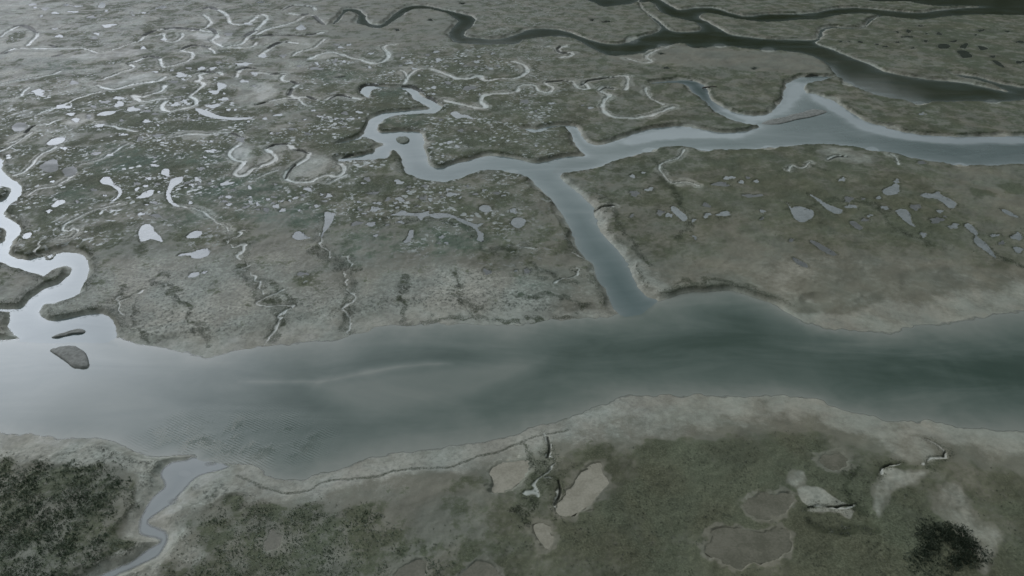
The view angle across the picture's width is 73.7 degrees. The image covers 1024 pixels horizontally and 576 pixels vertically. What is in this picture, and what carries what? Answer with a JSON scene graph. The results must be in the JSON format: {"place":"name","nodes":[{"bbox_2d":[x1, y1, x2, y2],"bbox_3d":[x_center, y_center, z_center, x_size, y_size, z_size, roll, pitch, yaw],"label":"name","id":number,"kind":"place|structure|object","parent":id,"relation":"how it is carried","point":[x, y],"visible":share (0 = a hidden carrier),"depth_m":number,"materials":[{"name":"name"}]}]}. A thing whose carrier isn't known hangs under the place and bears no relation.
{"place":"outdoors","nodes":[
{"label":"outdoors","id":0,"kind":"place"},
{"bbox_2d":[0,0,1023,575],"bbox_3d":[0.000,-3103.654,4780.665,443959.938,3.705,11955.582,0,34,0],"label":"ground","id":1,"kind":"structure","parent":0,"point":[880,272],"depth_m":196.13,"materials":[{"name":"grey soil"}]},
{"bbox_2d":[12,123,26,130],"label":"tide pool","id":2,"kind":"structure","parent":1,"relation":"on","point":[19,126],"depth_m":272.44,"materials":[{"name":"liquid"}]},
{"bbox_2d":[23,233,31,238],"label":"tide pool","id":3,"kind":"structure","parent":1,"relation":"on","point":[26,235],"depth_m":199.42,"materials":[{"name":"liquid"}]},
{"bbox_2d":[31,89,43,95],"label":"tide pool","id":4,"kind":"structure","parent":1,"relation":"on","point":[38,92],"depth_m":308.53,"materials":[{"name":"liquid"}]},
{"bbox_2d":[39,159,58,171],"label":"tide pool","id":5,"kind":"structure","parent":1,"relation":"on","point":[49,165],"depth_m":240.86,"materials":[{"name":"liquid"}]},
{"bbox_2d":[47,137,64,144],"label":"tide pool","id":6,"kind":"structure","parent":1,"relation":"on","point":[56,141],"depth_m":259.93,"materials":[{"name":"liquid"}]},
{"bbox_2d":[51,200,64,206],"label":"tide pool","id":7,"kind":"structure","parent":1,"relation":"on","point":[57,203],"depth_m":216.88,"materials":[{"name":"liquid"}]},
{"bbox_2d":[0,159,116,342],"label":"creek","id":8,"kind":"structure","parent":1,"relation":"in","point":[28,323],"depth_m":174.47,"materials":[{"name":"liquid"}]},
{"bbox_2d":[52,329,85,337],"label":"mud island","id":9,"kind":"structure","parent":8,"relation":"in","point":[76,331],"depth_m":162.42,"materials":[{"name":"grey soil"}]},
{"bbox_2d":[56,104,70,108],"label":"tide pool","id":10,"kind":"structure","parent":1,"relation":"on","point":[61,106],"depth_m":292.59,"materials":[{"name":"liquid"}]},
{"bbox_2d":[62,166,76,176],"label":"tide pool","id":11,"kind":"structure","parent":1,"relation":"on","point":[69,171],"depth_m":237.11,"materials":[{"name":"liquid"}]},
{"bbox_2d":[0,451,143,575],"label":"shrubbery","id":12,"kind":"object","parent":1,"relation":"on","point":[62,543],"visible":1,"depth_m":118.88,"materials":[{"name":"green plant"}]},
{"bbox_2d":[98,2,105,7],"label":"tide pool","id":13,"kind":"structure","parent":1,"relation":"on","point":[102,5],"depth_m":458.53,"materials":[{"name":"liquid"}]},
{"bbox_2d":[97,111,115,115],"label":"tide pool","id":14,"kind":"structure","parent":1,"relation":"on","point":[107,113],"depth_m":285.51,"materials":[{"name":"liquid"}]},
{"bbox_2d":[102,24,116,27],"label":"tide pool","id":15,"kind":"structure","parent":1,"relation":"on","point":[107,25],"depth_m":411.68,"materials":[{"name":"liquid"}]},
{"bbox_2d":[100,177,121,200],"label":"tide pool","id":16,"kind":"structure","parent":1,"relation":"on","point":[107,180],"depth_m":228.90,"materials":[{"name":"liquid"}]},
{"bbox_2d":[114,101,123,106],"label":"tide pool","id":17,"kind":"structure","parent":1,"relation":"on","point":[119,103],"depth_m":294.81,"materials":[{"name":"liquid"}]},
{"bbox_2d":[127,106,139,111],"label":"tide pool","id":18,"kind":"structure","parent":1,"relation":"on","point":[129,109],"depth_m":289.60,"materials":[{"name":"liquid"}]},
{"bbox_2d":[129,190,153,200],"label":"tide pool","id":19,"kind":"structure","parent":1,"relation":"on","point":[148,193],"depth_m":222.13,"materials":[{"name":"liquid"}]},
{"bbox_2d":[138,224,162,241],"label":"tide pool","id":20,"kind":"structure","parent":1,"relation":"on","point":[146,232],"depth_m":199.69,"materials":[{"name":"liquid"}]},
{"bbox_2d":[101,458,227,575],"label":"creek","id":21,"kind":"structure","parent":1,"relation":"in","point":[178,477],"depth_m":123.46,"materials":[{"name":"liquid"}]},
{"bbox_2d":[161,169,169,176],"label":"tide pool","id":22,"kind":"structure","parent":1,"relation":"on","point":[165,172],"depth_m":236.15,"materials":[{"name":"liquid"}]},
{"bbox_2d":[166,177,182,206],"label":"tide pool","id":23,"kind":"structure","parent":1,"relation":"on","point":[175,181],"depth_m":227.40,"materials":[{"name":"liquid"}]},
{"bbox_2d":[176,72,186,76],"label":"tide pool","id":24,"kind":"structure","parent":1,"relation":"on","point":[179,74],"depth_m":329.27,"materials":[{"name":"liquid"}]},
{"bbox_2d":[188,272,198,277],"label":"tide pool","id":25,"kind":"structure","parent":1,"relation":"on","point":[195,274],"depth_m":182.57,"materials":[{"name":"liquid"}]},
{"bbox_2d":[178,248,209,258],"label":"tide pool","id":26,"kind":"structure","parent":1,"relation":"on","point":[199,254],"depth_m":191.15,"materials":[{"name":"liquid"}]},
{"bbox_2d":[186,231,201,237],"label":"tide pool","id":27,"kind":"structure","parent":1,"relation":"on","point":[194,234],"depth_m":200.19,"materials":[{"name":"liquid"}]},
{"bbox_2d":[206,104,219,107],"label":"tide pool","id":28,"kind":"structure","parent":1,"relation":"on","point":[213,106],"depth_m":293.91,"materials":[{"name":"liquid"}]},
{"bbox_2d":[208,82,226,93],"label":"tide pool","id":29,"kind":"structure","parent":1,"relation":"on","point":[221,86],"depth_m":314.44,"materials":[{"name":"liquid"}]},
{"bbox_2d":[196,108,252,119],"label":"tide pool","id":30,"kind":"structure","parent":1,"relation":"on","point":[207,113],"depth_m":282.21,"materials":[{"name":"liquid"}]},
{"bbox_2d":[220,181,233,185],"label":"tide pool","id":31,"kind":"structure","parent":1,"relation":"on","point":[225,183],"depth_m":229.17,"materials":[{"name":"liquid"}]},
{"bbox_2d":[236,137,245,141],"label":"tide pool","id":32,"kind":"structure","parent":1,"relation":"on","point":[240,139],"depth_m":260.83,"materials":[{"name":"liquid"}]},
{"bbox_2d":[235,62,252,65],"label":"tide pool","id":33,"kind":"structure","parent":1,"relation":"on","point":[244,64],"depth_m":345.59,"materials":[{"name":"liquid"}]},
{"bbox_2d":[263,528,281,550],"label":"mud pan","id":34,"kind":"object","parent":1,"relation":"on","point":[272,541],"visible":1,"depth_m":114.39,"materials":[{"name":"beige soil"}]},
{"bbox_2d":[162,494,409,575],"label":"shrubbery","id":35,"kind":"object","parent":1,"relation":"on","point":[295,514],"visible":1,"depth_m":114.08,"materials":[{"name":"green plant"}]},
{"bbox_2d":[292,231,309,239],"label":"tide pool","id":36,"kind":"structure","parent":1,"relation":"on","point":[298,235],"depth_m":199.71,"materials":[{"name":"liquid"}]},
{"bbox_2d":[296,25,305,29],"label":"tide pool","id":37,"kind":"structure","parent":1,"relation":"on","point":[301,27],"depth_m":407.82,"materials":[{"name":"liquid"}]},
{"bbox_2d":[297,272,308,275],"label":"tide pool","id":38,"kind":"structure","parent":1,"relation":"on","point":[300,273],"depth_m":183.38,"materials":[{"name":"liquid"}]},
{"bbox_2d":[310,67,323,69],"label":"tide pool","id":39,"kind":"structure","parent":1,"relation":"on","point":[314,68],"depth_m":339.20,"materials":[{"name":"liquid"}]},
{"bbox_2d":[321,212,334,236],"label":"tide pool","id":40,"kind":"structure","parent":1,"relation":"on","point":[328,218],"depth_m":207.85,"materials":[{"name":"liquid"}]},
{"bbox_2d":[351,221,363,225],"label":"tide pool","id":41,"kind":"structure","parent":1,"relation":"on","point":[356,223],"depth_m":206.08,"materials":[{"name":"liquid"}]},
{"bbox_2d":[365,222,375,226],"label":"tide pool","id":42,"kind":"structure","parent":1,"relation":"on","point":[371,224],"depth_m":205.53,"materials":[{"name":"liquid"}]},
{"bbox_2d":[370,207,379,211],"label":"tide pool","id":43,"kind":"structure","parent":1,"relation":"on","point":[374,209],"depth_m":213.44,"materials":[{"name":"liquid"}]},
{"bbox_2d":[394,179,403,183],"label":"tide pool","id":44,"kind":"structure","parent":1,"relation":"on","point":[397,181],"depth_m":230.16,"materials":[{"name":"liquid"}]},
{"bbox_2d":[403,230,413,242],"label":"tide pool","id":45,"kind":"structure","parent":1,"relation":"on","point":[410,235],"depth_m":199.16,"materials":[{"name":"liquid"}]},
{"bbox_2d":[394,560,425,575],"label":"mud pan","id":46,"kind":"object","parent":1,"relation":"on","point":[416,568],"visible":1,"depth_m":109.68,"materials":[{"name":"beige soil"}]},
{"bbox_2d":[392,210,483,241],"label":"tide pool","id":47,"kind":"structure","parent":1,"relation":"on","point":[421,216],"depth_m":209.29,"materials":[{"name":"liquid"}]},
{"bbox_2d":[424,557,454,575],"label":"shrubbery","id":48,"kind":"object","parent":1,"relation":"on","point":[436,566],"visible":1,"depth_m":109.87,"materials":[{"name":"green plant"}]},
{"bbox_2d":[446,192,457,196],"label":"tide pool","id":49,"kind":"structure","parent":1,"relation":"on","point":[449,194],"depth_m":221.66,"materials":[{"name":"liquid"}]},
{"bbox_2d":[338,86,572,181],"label":"creek","id":50,"kind":"structure","parent":1,"relation":"in","point":[412,154],"depth_m":248.06,"materials":[{"name":"liquid"}]},
{"bbox_2d":[396,136,409,143],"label":"mud island","id":51,"kind":"structure","parent":50,"relation":"in","point":[403,140],"depth_m":262.48,"materials":[{"name":"grey soil"}]},
{"bbox_2d":[450,112,472,118],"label":"tide pool","id":52,"kind":"structure","parent":1,"relation":"on","point":[457,115],"depth_m":283.35,"materials":[{"name":"liquid"}]},
{"bbox_2d":[463,86,476,90],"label":"tide pool","id":53,"kind":"structure","parent":1,"relation":"on","point":[466,88],"depth_m":312.65,"materials":[{"name":"liquid"}]},
{"bbox_2d":[460,561,500,575],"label":"mud pan","id":54,"kind":"object","parent":1,"relation":"on","point":[478,568],"visible":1,"depth_m":109.53,"materials":[{"name":"beige soil"}]},
{"bbox_2d":[479,205,490,212],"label":"tide pool","id":55,"kind":"structure","parent":1,"relation":"on","point":[485,208],"depth_m":213.66,"materials":[{"name":"liquid"}]},
{"bbox_2d":[483,268,491,274],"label":"tide pool","id":56,"kind":"structure","parent":1,"relation":"on","point":[487,272],"depth_m":183.45,"materials":[{"name":"liquid"}]},
{"bbox_2d":[489,458,528,492],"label":"mud pan","id":57,"kind":"object","parent":1,"relation":"on","point":[507,475],"visible":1,"depth_m":126.62,"materials":[{"name":"beige soil"}]},
{"bbox_2d":[0,105,1023,575],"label":"sedge","id":58,"kind":"object","parent":1,"relation":"on","point":[538,451],"visible":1,"depth_m":126.20,"materials":[{"name":"green plant"}]},
{"bbox_2d":[511,217,525,227],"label":"tide pool","id":59,"kind":"structure","parent":1,"relation":"on","point":[516,222],"depth_m":206.43,"materials":[{"name":"liquid"}]},
{"bbox_2d":[533,523,553,548],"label":"mud pan","id":60,"kind":"object","parent":1,"relation":"on","point":[542,531],"visible":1,"depth_m":115.28,"materials":[{"name":"beige soil"}]},
{"bbox_2d":[556,463,608,515],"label":"mud pan","id":61,"kind":"object","parent":1,"relation":"on","point":[591,483],"visible":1,"depth_m":122.97,"materials":[{"name":"grey soil"}]},
{"bbox_2d":[533,169,656,316],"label":"creek","id":62,"kind":"structure","parent":1,"relation":"in","point":[598,250],"depth_m":195.15,"materials":[{"name":"liquid"}]},
{"bbox_2d":[588,0,638,6],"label":"channel","id":63,"kind":"object","parent":1,"relation":"in","point":[605,3],"visible":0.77,"depth_m":470.67,"materials":[{"name":"liquid"}]},
{"bbox_2d":[630,191,639,196],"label":"tide pool","id":64,"kind":"structure","parent":1,"relation":"on","point":[634,193],"depth_m":222.63,"materials":[{"name":"liquid"}]},
{"bbox_2d":[333,0,1023,103],"bbox_3d":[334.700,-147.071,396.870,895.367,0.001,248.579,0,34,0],"label":"channel","id":65,"kind":"object","parent":1,"relation":"in","point":[862,75],"visible":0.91,"depth_m":384.87,"materials":[{"name":"liquid"}]},
{"bbox_2d":[671,206,687,220],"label":"tide pool","id":66,"kind":"structure","parent":1,"relation":"on","point":[682,216],"depth_m":211.30,"materials":[{"name":"liquid"}]},
{"bbox_2d":[711,182,729,186],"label":"tide pool","id":67,"kind":"structure","parent":1,"relation":"on","point":[721,184],"depth_m":228.57,"materials":[{"name":"liquid"}]},
{"bbox_2d":[716,211,729,215],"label":"tide pool","id":68,"kind":"structure","parent":1,"relation":"on","point":[724,213],"depth_m":211.25,"materials":[{"name":"liquid"}]},
{"bbox_2d":[705,528,791,569],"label":"mud pan","id":69,"kind":"object","parent":1,"relation":"on","point":[738,548],"visible":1,"depth_m":113.59,"materials":[{"name":"beige mud"}]},
{"bbox_2d":[742,194,762,197],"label":"tide pool","id":70,"kind":"structure","parent":1,"relation":"on","point":[750,195],"depth_m":221.96,"materials":[{"name":"liquid"}]},
{"bbox_2d":[743,493,793,520],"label":"mud pan","id":71,"kind":"object","parent":1,"relation":"on","point":[763,506],"visible":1,"depth_m":120.47,"materials":[{"name":"beige soil"}]},
{"bbox_2d":[525,76,1023,174],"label":"channel","id":72,"kind":"object","parent":1,"relation":"in","point":[837,124],"visible":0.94,"depth_m":263.96,"materials":[{"name":"liquid"}]},
{"bbox_2d":[762,109,826,124],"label":"sandbar","id":73,"kind":"structure","parent":72,"relation":"in","point":[803,115],"depth_m":283.59,"materials":[{"name":"grey sand"}]},
{"bbox_2d":[793,257,807,267],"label":"tide pool","id":74,"kind":"structure","parent":1,"relation":"on","point":[800,263],"depth_m":187.01,"materials":[{"name":"liquid"}]},
{"bbox_2d":[788,204,813,221],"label":"tide pool","id":75,"kind":"structure","parent":1,"relation":"on","point":[800,214],"depth_m":211.31,"materials":[{"name":"liquid"}]},
{"bbox_2d":[810,240,836,255],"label":"tide pool","id":76,"kind":"structure","parent":1,"relation":"on","point":[822,248],"depth_m":193.72,"materials":[{"name":"liquid"}]},
{"bbox_2d":[810,194,842,213],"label":"tide pool","id":77,"kind":"structure","parent":1,"relation":"on","point":[834,210],"depth_m":214.85,"materials":[{"name":"liquid"}]},
{"bbox_2d":[820,452,847,470],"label":"mud pan","id":78,"kind":"object","parent":1,"relation":"on","point":[836,461],"visible":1,"depth_m":128.68,"materials":[{"name":"beige soil"}]},
{"bbox_2d":[845,196,853,201],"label":"tide pool","id":79,"kind":"structure","parent":1,"relation":"on","point":[848,199],"depth_m":219.25,"materials":[{"name":"liquid"}]},
{"bbox_2d":[845,204,856,207],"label":"tide pool","id":80,"kind":"structure","parent":1,"relation":"on","point":[851,206],"depth_m":215.20,"materials":[{"name":"liquid"}]},
{"bbox_2d":[849,221,862,229],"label":"tide pool","id":81,"kind":"structure","parent":1,"relation":"on","point":[856,225],"depth_m":205.18,"materials":[{"name":"liquid"}]},
{"bbox_2d":[883,183,899,194],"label":"tide pool","id":82,"kind":"structure","parent":1,"relation":"on","point":[893,189],"depth_m":224.71,"materials":[{"name":"liquid"}]},
{"bbox_2d":[896,209,914,226],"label":"tide pool","id":83,"kind":"structure","parent":1,"relation":"on","point":[904,214],"depth_m":209.81,"materials":[{"name":"liquid"}]},
{"bbox_2d":[910,204,920,210],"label":"tide pool","id":84,"kind":"structure","parent":1,"relation":"on","point":[917,206],"depth_m":215.06,"materials":[{"name":"liquid"}]},
{"bbox_2d":[930,217,943,223],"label":"tide pool","id":85,"kind":"structure","parent":1,"relation":"on","point":[936,220],"depth_m":207.16,"materials":[{"name":"liquid"}]},
{"bbox_2d":[920,192,955,207],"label":"tide pool","id":86,"kind":"structure","parent":1,"relation":"on","point":[948,202],"depth_m":219.97,"materials":[{"name":"liquid"}]},
{"bbox_2d":[938,44,949,48],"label":"tide pool","id":87,"kind":"structure","parent":1,"relation":"on","point":[943,46],"depth_m":372.34,"materials":[{"name":"liquid"}]},
{"bbox_2d":[902,515,992,575],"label":"bush","id":88,"kind":"object","parent":1,"relation":"on","point":[946,532],"visible":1,"depth_m":112.96,"materials":[{"name":"green plant"}]},
{"bbox_2d":[948,223,957,228],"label":"tide pool","id":89,"kind":"structure","parent":1,"relation":"on","point":[954,225],"depth_m":204.23,"materials":[{"name":"liquid"}]},
{"bbox_2d":[960,43,967,48],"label":"tide pool","id":90,"kind":"structure","parent":1,"relation":"on","point":[965,45],"depth_m":373.27,"materials":[{"name":"liquid"}]},
{"bbox_2d":[957,50,971,57],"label":"tide pool","id":91,"kind":"structure","parent":1,"relation":"on","point":[964,54],"depth_m":359.53,"materials":[{"name":"liquid"}]},
{"bbox_2d":[965,223,995,257],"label":"tide pool","id":92,"kind":"structure","parent":1,"relation":"on","point":[979,242],"depth_m":196.99,"materials":[{"name":"liquid"}]},
{"bbox_2d":[992,60,1004,67],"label":"tide pool","id":93,"kind":"structure","parent":1,"relation":"on","point":[997,63],"depth_m":345.09,"materials":[{"name":"liquid"}]},
{"bbox_2d":[1002,209,1017,217],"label":"tide pool","id":94,"kind":"structure","parent":1,"relation":"on","point":[1007,212],"depth_m":211.38,"materials":[{"name":"liquid"}]},
{"bbox_2d":[1010,232,1022,240],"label":"tide pool","id":95,"kind":"structure","parent":1,"relation":"on","point":[1017,236],"depth_m":199.14,"materials":[{"name":"liquid"}]},
{"bbox_2d":[1013,247,1022,252],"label":"tide pool","id":96,"kind":"structure","parent":1,"relation":"on","point":[1018,249],"depth_m":193.31,"materials":[{"name":"liquid"}]},
{"bbox_2d":[0,290,1023,479],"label":"river","id":97,"kind":"structure","parent":0,"point":[301,411],"depth_m":149.18,"materials":[{"name":"liquid"}]},
{"bbox_2d":[50,346,89,368],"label":"mud island","id":98,"kind":"structure","parent":97,"relation":"in","point":[75,357],"depth_m":155.08,"materials":[{"name":"grey soil"}]}
]}

